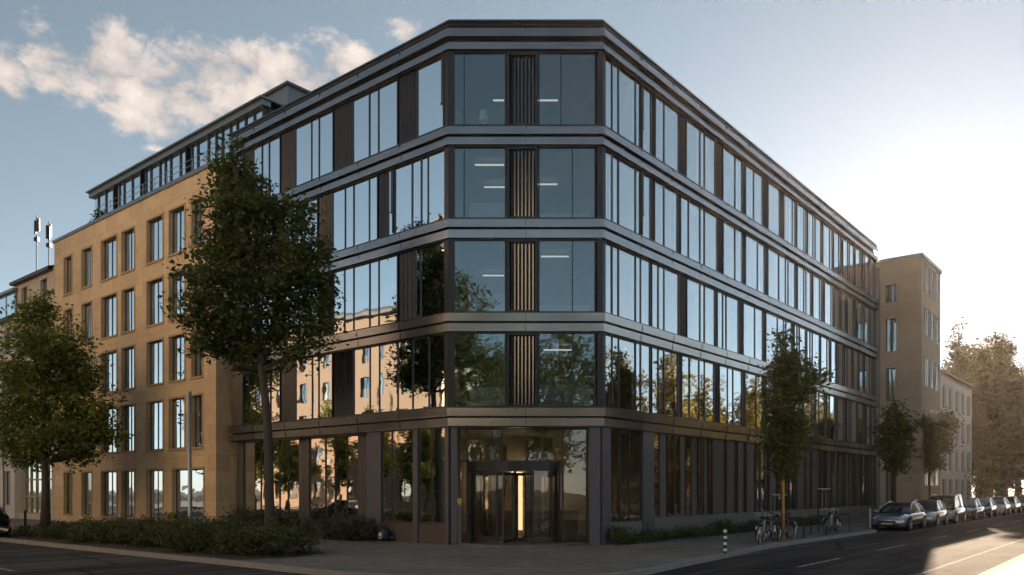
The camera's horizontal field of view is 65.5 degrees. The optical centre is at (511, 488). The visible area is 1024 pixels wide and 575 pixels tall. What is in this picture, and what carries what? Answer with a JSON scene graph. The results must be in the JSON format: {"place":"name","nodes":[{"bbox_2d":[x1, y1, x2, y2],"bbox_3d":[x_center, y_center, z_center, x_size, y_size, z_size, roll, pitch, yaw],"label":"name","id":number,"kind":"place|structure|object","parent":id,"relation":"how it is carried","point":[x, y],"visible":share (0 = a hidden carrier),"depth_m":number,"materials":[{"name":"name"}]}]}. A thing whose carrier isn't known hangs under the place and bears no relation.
{"place":"outdoors","nodes":[
{"label":"outdoors","id":0,"kind":"place"},
{"bbox_2d":[0,518,869,574],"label":"pavement","id":1,"kind":"structure","parent":0,"point":[390,557],"depth_m":24.01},
{"bbox_2d":[0,287,21,518],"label":"white house","id":2,"kind":"structure","parent":1,"relation":"on","point":[13,492],"depth_m":54.18,"materials":[{"name":"paint"}]},
{"bbox_2d":[9,265,53,520],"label":"plaster house","id":3,"kind":"structure","parent":1,"relation":"on","point":[39,279],"depth_m":52.26,"materials":[{"name":"beige"}]},
{"bbox_2d":[21,460,50,513],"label":"shop window","id":4,"kind":"structure","parent":3,"relation":"in","point":[31,481],"depth_m":52.77,"materials":[{"name":"glass"}]},
{"bbox_2d":[0,288,134,526],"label":"street tree","id":5,"kind":"object","parent":1,"relation":"on","point":[58,360],"visible":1,"depth_m":38.43,"materials":[{"name":"green plant"}]},
{"bbox_2d":[0,534,318,559],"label":"planting soil","id":6,"kind":"structure","parent":1,"relation":"on","point":[156,548],"depth_m":25.80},
{"bbox_2d":[4,508,332,556],"bbox_3d":[-13.776,1.397,29.353,19.126,1.342,4.431,0,0,39],"label":"hedge","id":7,"kind":"object","parent":6,"relation":"on","point":[178,533],"visible":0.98,"depth_m":25.89,"materials":[{"name":"green plant"}]},
{"bbox_2d":[52,94,283,526],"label":"sandstone house","id":8,"kind":"structure","parent":1,"relation":"on","point":[111,282],"depth_m":42.04,"materials":[{"name":"brown"}]},
{"bbox_2d":[80,470,91,516],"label":"window","id":9,"kind":"structure","parent":8,"relation":"in","point":[88,474],"depth_m":46.92,"materials":[{"name":"black"}]},
{"bbox_2d":[100,233,117,282],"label":"window","id":10,"kind":"structure","parent":8,"relation":"in","point":[111,246],"depth_m":45.01,"materials":[{"name":"black"}]},
{"bbox_2d":[100,291,117,339],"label":"window","id":11,"kind":"structure","parent":8,"relation":"in","point":[111,303],"depth_m":45.01,"materials":[{"name":"black"}]},
{"bbox_2d":[100,348,117,394],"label":"window","id":12,"kind":"structure","parent":8,"relation":"in","point":[113,378],"depth_m":44.89,"materials":[{"name":"black"}]},
{"bbox_2d":[100,469,117,517],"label":"window","id":13,"kind":"structure","parent":8,"relation":"in","point":[111,478],"depth_m":45.07,"materials":[{"name":"black"}]},
{"bbox_2d":[120,225,134,274],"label":"window","id":14,"kind":"structure","parent":8,"relation":"in","point":[129,236],"depth_m":43.53,"materials":[{"name":"black"}]},
{"bbox_2d":[120,285,134,334],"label":"window","id":15,"kind":"structure","parent":8,"relation":"in","point":[129,295],"depth_m":43.58,"materials":[{"name":"black"}]},
{"bbox_2d":[120,402,134,453],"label":"window","id":16,"kind":"structure","parent":8,"relation":"in","point":[129,425],"depth_m":43.52,"materials":[{"name":"black"}]},
{"bbox_2d":[121,344,134,391],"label":"window","id":17,"kind":"structure","parent":8,"relation":"in","point":[129,353],"depth_m":43.53,"materials":[{"name":"black"}]},
{"bbox_2d":[121,469,134,518],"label":"window","id":18,"kind":"structure","parent":8,"relation":"in","point":[129,473],"depth_m":43.59,"materials":[{"name":"black"}]},
{"bbox_2d":[145,212,163,265],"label":"window","id":19,"kind":"structure","parent":8,"relation":"in","point":[156,226],"depth_m":41.57,"materials":[{"name":"black"}]},
{"bbox_2d":[145,275,163,327],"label":"window","id":20,"kind":"structure","parent":8,"relation":"in","point":[156,288],"depth_m":41.65,"materials":[{"name":"black"}]},
{"bbox_2d":[145,337,163,386],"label":"window","id":21,"kind":"structure","parent":8,"relation":"in","point":[156,348],"depth_m":41.57,"materials":[{"name":"blue"}]},
{"bbox_2d":[145,398,163,451],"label":"window","id":22,"kind":"structure","parent":8,"relation":"in","point":[156,408],"depth_m":41.62,"materials":[{"name":"blue"}]},
{"bbox_2d":[146,468,163,520],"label":"window","id":23,"kind":"structure","parent":8,"relation":"in","point":[156,474],"depth_m":41.64,"materials":[{"name":"black"}]},
{"bbox_2d":[167,202,185,257],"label":"window","id":24,"kind":"structure","parent":8,"relation":"in","point":[179,216],"depth_m":40.19,"materials":[{"name":"blue"}]},
{"bbox_2d":[167,332,185,382],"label":"window","id":25,"kind":"structure","parent":8,"relation":"in","point":[179,361],"depth_m":40.19,"materials":[{"name":"blue"}]},
{"bbox_2d":[167,395,185,450],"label":"window","id":26,"kind":"structure","parent":8,"relation":"in","point":[179,405],"depth_m":40.14,"materials":[{"name":"blue"}]},
{"bbox_2d":[171,467,204,522],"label":"window","id":27,"kind":"structure","parent":8,"relation":"in","point":[198,473],"depth_m":39.31,"materials":[{"name":"black"}]},
{"bbox_2d":[191,392,202,448],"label":"window","id":28,"kind":"structure","parent":8,"relation":"in","point":[198,399],"depth_m":38.88,"materials":[{"name":"black"}]},
{"bbox_2d":[188,391,191,520],"bbox_3d":[-12.646,-0.901,31.262,0.189,5.842,0.189,0,0,0],"label":"metal post","id":29,"kind":"object","parent":1,"relation":"on","point":[189,457],"visible":0.73,"depth_m":31.21,"materials":[{"name":"silver metal"}]},
{"bbox_2d":[219,502,290,528],"bbox_3d":[-11.114,1.255,33.843,4.708,1.613,2.716,0,0,35],"label":"flowering shrub","id":30,"kind":"object","parent":1,"relation":"on","point":[247,516],"visible":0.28,"depth_m":33.33,"materials":[{"name":"green plant"}]},
{"bbox_2d":[157,127,356,529],"bbox_3d":[-8.900,-5.218,28.598,6.711,14.586,4.860,0,0,0],"label":"street tree","id":31,"kind":"object","parent":1,"relation":"on","point":[242,248],"visible":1,"depth_m":28.12,"materials":[{"name":"green plant"}]},
{"bbox_2d":[275,511,384,540],"bbox_3d":[-7.805,1.462,32.359,6.827,1.200,2.036,0,0,38],"label":"flowering shrub","id":32,"kind":"object","parent":1,"relation":"on","point":[344,528],"visible":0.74,"depth_m":31.17,"materials":[{"name":"green plant"}]},
{"bbox_2d":[227,19,878,547],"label":"office building","id":33,"kind":"structure","parent":1,"relation":"on","point":[589,265],"depth_m":31.92,"materials":[{"name":"grey metal"}]},
{"bbox_2d":[242,364,281,424],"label":"window","id":34,"kind":"structure","parent":33,"relation":"in","point":[252,413],"depth_m":36.48,"materials":[{"name":"black"}]},
{"bbox_2d":[253,135,281,195],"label":"window","id":35,"kind":"structure","parent":33,"relation":"in","point":[269,152],"depth_m":35.77,"materials":[{"name":"blue"}]},
{"bbox_2d":[244,439,298,521],"bbox_3d":[-11.029,-0.355,36.489,4.418,3.750,0.110,0,0,40],"label":"window","id":36,"kind":"structure","parent":33,"relation":"in","point":[285,452],"depth_m":36.17,"materials":[{"name":"black"}]},
{"bbox_2d":[295,354,333,419],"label":"window","id":37,"kind":"structure","parent":33,"relation":"in","point":[314,394],"depth_m":33.70,"materials":[{"name":"black"}]},
{"bbox_2d":[295,109,333,185],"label":"window","id":38,"kind":"structure","parent":33,"relation":"in","point":[314,138],"depth_m":33.74,"materials":[{"name":"blue"}]},
{"bbox_2d":[310,435,357,522],"bbox_3d":[-7.498,-0.355,33.559,3.283,3.750,0.110,0,0,40],"label":"window","id":39,"kind":"structure","parent":33,"relation":"in","point":[333,459],"depth_m":33.57,"materials":[{"name":"black"}]},
{"bbox_2d":[332,175,378,251],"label":"window","id":40,"kind":"structure","parent":33,"relation":"in","point":[355,207],"depth_m":31.99,"materials":[{"name":"blue"}]},
{"bbox_2d":[333,255,398,333],"bbox_3d":[-5.858,-7.638,31.672,3.931,2.615,0.110,0,0,40],"label":"window","id":41,"kind":"structure","parent":33,"relation":"in","point":[370,290],"depth_m":31.52,"materials":[{"name":"blue"}]},
{"bbox_2d":[352,78,398,162],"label":"window","id":42,"kind":"structure","parent":33,"relation":"in","point":[375,113],"depth_m":31.25,"materials":[{"name":"blue"}]},
{"bbox_2d":[382,430,412,522],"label":"window","id":43,"kind":"structure","parent":33,"relation":"in","point":[397,446],"depth_m":30.44,"materials":[{"name":"black"}]},
{"bbox_2d":[353,334,444,414],"bbox_3d":[-4.388,-4.272,30.453,5.174,2.665,0.110,0,0,40],"label":"window","id":44,"kind":"structure","parent":33,"relation":"in","point":[409,374],"depth_m":30.33,"materials":[{"name":"black"}]},
{"bbox_2d":[388,149,444,234],"bbox_3d":[-3.599,-10.988,29.773,3.092,2.595,0.150,0,0,40],"label":"window","id":45,"kind":"structure","parent":33,"relation":"in","point":[416,188],"depth_m":29.76,"materials":[{"name":"blue"}]},
{"bbox_2d":[415,241,444,317],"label":"window","id":46,"kind":"structure","parent":33,"relation":"in","point":[429,260],"depth_m":29.29,"materials":[{"name":"black"}]},
{"bbox_2d":[416,55,444,136],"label":"window","id":47,"kind":"structure","parent":33,"relation":"in","point":[430,76],"depth_m":29.26,"materials":[{"name":"blue"}]},
{"bbox_2d":[418,428,444,523],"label":"window","id":48,"kind":"structure","parent":33,"relation":"in","point":[431,441],"depth_m":29.22,"materials":[{"name":"black"}]},
{"bbox_2d":[454,52,505,123],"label":"window","id":49,"kind":"structure","parent":33,"relation":"in","point":[455,53],"depth_m":28.62,"materials":[{"name":"black"}]},
{"bbox_2d":[468,461,561,544],"bbox_3d":[0.110,0.500,29.160,3.420,2.920,3.420,0,0,0],"label":"revolving door","id":50,"kind":"structure","parent":33,"relation":"in","point":[550,471],"depth_m":29.05,"materials":[{"name":"glass"}]},
{"bbox_2d":[538,147,595,216],"bbox_3d":[1.976,-10.987,28.660,2.049,2.595,0.110,0,0,0],"label":"window","id":51,"kind":"structure","parent":33,"relation":"in","point":[539,148],"depth_m":28.62,"materials":[{"name":"black"}]},
{"bbox_2d":[538,52,595,123],"bbox_3d":[1.976,-14.343,28.660,2.049,2.665,0.110,0,0,0],"label":"window","id":52,"kind":"structure","parent":33,"relation":"in","point":[539,53],"depth_m":28.62,"materials":[{"name":"black"}]},
{"bbox_2d":[611,430,641,521],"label":"window","id":53,"kind":"structure","parent":33,"relation":"in","point":[628,432],"depth_m":30.11,"materials":[{"name":"black"}]},
{"bbox_2d":[606,334,650,412],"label":"window","id":54,"kind":"structure","parent":33,"relation":"in","point":[628,363],"depth_m":30.11,"materials":[{"name":"black"}]},
{"bbox_2d":[606,242,650,325],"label":"window","id":55,"kind":"structure","parent":33,"relation":"in","point":[628,275],"depth_m":30.11,"materials":[{"name":"blue"}]},
{"bbox_2d":[606,150,650,238],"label":"window","id":56,"kind":"structure","parent":33,"relation":"in","point":[628,189],"depth_m":30.11,"materials":[{"name":"blue"}]},
{"bbox_2d":[606,56,651,154],"bbox_3d":[4.423,-14.342,30.105,0.150,2.665,3.359,0,0,40],"label":"window","id":57,"kind":"structure","parent":33,"relation":"in","point":[628,101],"depth_m":30.11,"materials":[{"name":"blue"}]},
{"bbox_2d":[652,347,677,416],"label":"window","id":58,"kind":"structure","parent":33,"relation":"in","point":[664,363],"depth_m":32.17,"materials":[{"name":"black"}]},
{"bbox_2d":[652,262,678,334],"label":"window","id":59,"kind":"structure","parent":33,"relation":"in","point":[665,282],"depth_m":32.31,"materials":[{"name":"blue"}]},
{"bbox_2d":[654,179,677,251],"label":"window","id":60,"kind":"structure","parent":33,"relation":"in","point":[665,198],"depth_m":32.30,"materials":[{"name":"blue"}]},
{"bbox_2d":[655,94,678,171],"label":"window","id":61,"kind":"structure","parent":33,"relation":"in","point":[666,116],"depth_m":32.36,"materials":[{"name":"blue"}]},
{"bbox_2d":[666,435,680,516],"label":"window","id":62,"kind":"structure","parent":33,"relation":"in","point":[679,437],"depth_m":32.87,"materials":[{"name":"black"}]},
{"bbox_2d":[681,355,714,421],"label":"window","id":63,"kind":"structure","parent":33,"relation":"in","point":[697,376],"depth_m":34.47,"materials":[{"name":"black"}]},
{"bbox_2d":[680,195,717,270],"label":"window","id":64,"kind":"structure","parent":33,"relation":"in","point":[698,226],"depth_m":34.54,"materials":[{"name":"blue"}]},
{"bbox_2d":[686,277,714,345],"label":"window","id":65,"kind":"structure","parent":33,"relation":"in","point":[700,298],"depth_m":34.62,"materials":[{"name":"blue"}]},
{"bbox_2d":[685,118,715,194],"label":"window","id":66,"kind":"structure","parent":33,"relation":"in","point":[700,147],"depth_m":34.61,"materials":[{"name":"blue"}]},
{"bbox_2d":[717,291,738,352],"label":"window","id":67,"kind":"structure","parent":33,"relation":"in","point":[727,306],"depth_m":36.80,"materials":[{"name":"blue"}]},
{"bbox_2d":[719,365,742,425],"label":"window","id":68,"kind":"structure","parent":33,"relation":"in","point":[730,380],"depth_m":37.04,"materials":[{"name":"blue"}]},
{"bbox_2d":[722,220,742,282],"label":"window","id":69,"kind":"structure","parent":33,"relation":"in","point":[732,237],"depth_m":37.21,"materials":[{"name":"blue"}]},
{"bbox_2d":[722,145,742,212],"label":"window","id":70,"kind":"structure","parent":33,"relation":"in","point":[732,165],"depth_m":37.20,"materials":[{"name":"blue"}]},
{"bbox_2d":[743,302,762,360],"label":"window","id":71,"kind":"structure","parent":33,"relation":"in","point":[752,315],"depth_m":38.97,"materials":[{"name":"blue"}]},
{"bbox_2d":[745,372,762,428],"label":"window","id":72,"kind":"structure","parent":33,"relation":"in","point":[751,404],"depth_m":38.97,"materials":[{"name":"blue"}]},
{"bbox_2d":[745,163,762,225],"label":"window","id":73,"kind":"structure","parent":33,"relation":"in","point":[753,179],"depth_m":39.06,"materials":[{"name":"blue"}]},
{"bbox_2d":[745,234,764,293],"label":"window","id":74,"kind":"structure","parent":33,"relation":"in","point":[754,249],"depth_m":39.15,"materials":[{"name":"blue"}]},
{"bbox_2d":[767,180,779,235],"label":"window","id":75,"kind":"structure","parent":33,"relation":"in","point":[773,192],"depth_m":41.03,"materials":[{"name":"blue"}]},
{"bbox_2d":[766,312,791,362],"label":"window","id":76,"kind":"structure","parent":33,"relation":"in","point":[771,320],"depth_m":41.01,"materials":[{"name":"blue"}]},
{"bbox_2d":[768,247,795,307],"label":"window","id":77,"kind":"structure","parent":33,"relation":"in","point":[781,270],"depth_m":41.86,"materials":[{"name":"blue"}]},
{"bbox_2d":[784,192,795,246],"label":"window","id":78,"kind":"structure","parent":33,"relation":"in","point":[789,203],"depth_m":42.73,"materials":[{"name":"blue"}]},
{"bbox_2d":[797,202,806,253],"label":"window","id":79,"kind":"structure","parent":33,"relation":"in","point":[801,210],"depth_m":44.11,"materials":[{"name":"blue"}]},
{"bbox_2d":[797,265,811,315],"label":"window","id":80,"kind":"structure","parent":33,"relation":"in","point":[803,275],"depth_m":44.34,"materials":[{"name":"blue"}]},
{"bbox_2d":[807,330,819,372],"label":"window","id":81,"kind":"structure","parent":33,"relation":"in","point":[813,339],"depth_m":45.58,"materials":[{"name":"blue"}]},
{"bbox_2d":[808,210,821,262],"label":"window","id":82,"kind":"structure","parent":33,"relation":"in","point":[814,223],"depth_m":45.72,"materials":[{"name":"blue"}]},
{"bbox_2d":[813,274,821,320],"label":"window","id":83,"kind":"structure","parent":33,"relation":"in","point":[817,281],"depth_m":46.10,"materials":[{"name":"blue"}]},
{"bbox_2d":[816,392,825,437],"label":"window","id":84,"kind":"structure","parent":33,"relation":"in","point":[820,409],"depth_m":46.62,"materials":[{"name":"black"}]},
{"bbox_2d":[823,222,832,269],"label":"window","id":85,"kind":"structure","parent":33,"relation":"in","point":[827,230],"depth_m":47.43,"materials":[{"name":"blue"}]},
{"bbox_2d":[824,281,832,325],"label":"window","id":86,"kind":"structure","parent":33,"relation":"in","point":[828,288],"depth_m":47.56,"materials":[{"name":"blue"}]},
{"bbox_2d":[827,394,835,439],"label":"window","id":87,"kind":"structure","parent":33,"relation":"in","point":[831,400],"depth_m":47.97,"materials":[{"name":"black"}]},
{"bbox_2d":[831,340,842,385],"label":"window","id":88,"kind":"structure","parent":33,"relation":"in","point":[836,348],"depth_m":48.83,"materials":[{"name":"blue"}]},
{"bbox_2d":[834,286,845,331],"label":"window","id":89,"kind":"structure","parent":33,"relation":"in","point":[839,295],"depth_m":49.05,"materials":[{"name":"black"}]},
{"bbox_2d":[833,452,848,506],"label":"window","id":90,"kind":"structure","parent":33,"relation":"in","point":[833,452],"depth_m":48.92,"materials":[{"name":"black"}]},
{"bbox_2d":[843,237,853,283],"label":"window","id":91,"kind":"structure","parent":33,"relation":"in","point":[848,248],"depth_m":50.49,"materials":[{"name":"blue"}]},
{"bbox_2d":[847,294,855,336],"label":"window","id":92,"kind":"structure","parent":33,"relation":"in","point":[851,301],"depth_m":50.96,"materials":[{"name":"black"}]},
{"bbox_2d":[847,400,856,442],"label":"window","id":93,"kind":"structure","parent":33,"relation":"in","point":[851,406],"depth_m":50.96,"materials":[{"name":"black"}]},
{"bbox_2d":[853,350,862,391],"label":"window","id":94,"kind":"structure","parent":33,"relation":"in","point":[857,356],"depth_m":51.93,"materials":[{"name":"black"}]},
{"bbox_2d":[864,304,874,345],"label":"window","id":95,"kind":"structure","parent":33,"relation":"in","point":[869,313],"depth_m":53.87,"materials":[{"name":"black"}]},
{"bbox_2d":[605,512,831,544],"bbox_3d":[11.017,1.598,37.380,1.702,0.938,23.851,0,0,40],"label":"hedge","id":96,"kind":"object","parent":1,"relation":"on","point":[648,534],"visible":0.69,"depth_m":32.58,"materials":[{"name":"green plant"}]},
{"bbox_2d":[744,322,835,538],"bbox_3d":[11.028,-2.253,31.961,3.372,8.647,3.511,0,0,0],"label":"young tree","id":97,"kind":"object","parent":1,"relation":"on","point":[786,391],"visible":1,"depth_m":31.59,"materials":[{"name":"green plant"}]},
{"bbox_2d":[862,398,926,501],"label":"young tree","id":98,"kind":"object","parent":1,"relation":"on","point":[895,430],"visible":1,"depth_m":46.89,"materials":[{"name":"green plant"}]},
{"bbox_2d":[875,252,941,512],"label":"tower house","id":99,"kind":"structure","parent":1,"relation":"on","point":[908,327],"depth_m":54.39,"materials":[{"name":"brown"}]},
{"bbox_2d":[908,407,964,498],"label":"young tree","id":100,"kind":"object","parent":1,"relation":"on","point":[936,447],"visible":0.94,"depth_m":53.47,"materials":[{"name":"green plant"}]},
{"bbox_2d":[940,316,981,379],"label":"park tree","id":101,"kind":"object","parent":1,"relation":"on","point":[958,353],"visible":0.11,"depth_m":108.09,"materials":[{"name":"green plant"}]},
{"bbox_2d":[964,466,1004,497],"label":"sapling","id":102,"kind":"object","parent":1,"relation":"on","point":[985,485],"visible":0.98,"depth_m":68.33,"materials":[{"name":"green plant"}]},
{"bbox_2d":[956,340,1023,497],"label":"park tree","id":103,"kind":"object","parent":1,"relation":"on","point":[968,371],"visible":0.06,"depth_m":100.35,"materials":[{"name":"green plant"}]},
{"bbox_2d":[963,331,1023,496],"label":"park tree","id":104,"kind":"object","parent":1,"relation":"on","point":[997,338],"visible":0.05,"depth_m":99.44,"materials":[{"name":"green plant"}]},
{"bbox_2d":[968,338,1023,497],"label":"park tree","id":105,"kind":"object","parent":1,"relation":"on","point":[988,454],"visible":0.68,"depth_m":77.53,"materials":[{"name":"green plant"}]},
{"bbox_2d":[972,337,1023,496],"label":"park tree","id":106,"kind":"object","parent":1,"relation":"on","point":[1017,447],"visible":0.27,"depth_m":84.03,"materials":[{"name":"green plant"}]},
{"bbox_2d":[0,494,1023,574],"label":"road","id":107,"kind":"structure","parent":0,"point":[917,552],"depth_m":24.46,"materials":[{"name":"asphalt"}]},
{"bbox_2d":[0,526,883,574],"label":"kerb","id":108,"kind":"structure","parent":107,"relation":"on","point":[644,571],"depth_m":23.59,"materials":[{"name":"concrete"}]},
{"bbox_2d":[0,513,1023,574],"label":"road markings","id":109,"kind":"object","parent":107,"relation":"on","point":[882,549],"visible":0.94,"depth_m":25.51,"materials":[{"name":"paint"}]},
{"bbox_2d":[871,501,925,530],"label":"parked car","id":110,"kind":"object","parent":107,"relation":"on","point":[908,516],"visible":0.99,"depth_m":41.28,"materials":[{"name":"grey paint"}]},
{"bbox_2d":[912,500,947,526],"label":"parked car","id":111,"kind":"object","parent":107,"relation":"on","point":[935,511],"visible":0.55,"depth_m":45.52,"materials":[{"name":"grey paint"}]},
{"bbox_2d":[928,494,965,523],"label":"parked car","id":112,"kind":"object","parent":107,"relation":"on","point":[955,504],"visible":0.49,"depth_m":49.77,"materials":[{"name":"grey paint"}]},
{"bbox_2d":[964,498,984,520],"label":"parked car","id":113,"kind":"object","parent":107,"relation":"on","point":[975,508],"visible":0.49,"depth_m":54.32,"materials":[{"name":"grey paint"}]},
{"bbox_2d":[0,0,1023,490],"label":"sky","id":114,"kind":"structure","parent":0,"point":[905,118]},
{"bbox_2d":[940,369,976,497],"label":"long house","id":115,"kind":"structure","parent":0,"point":[955,392],"depth_m":67.60,"materials":[{"name":"white paint"}]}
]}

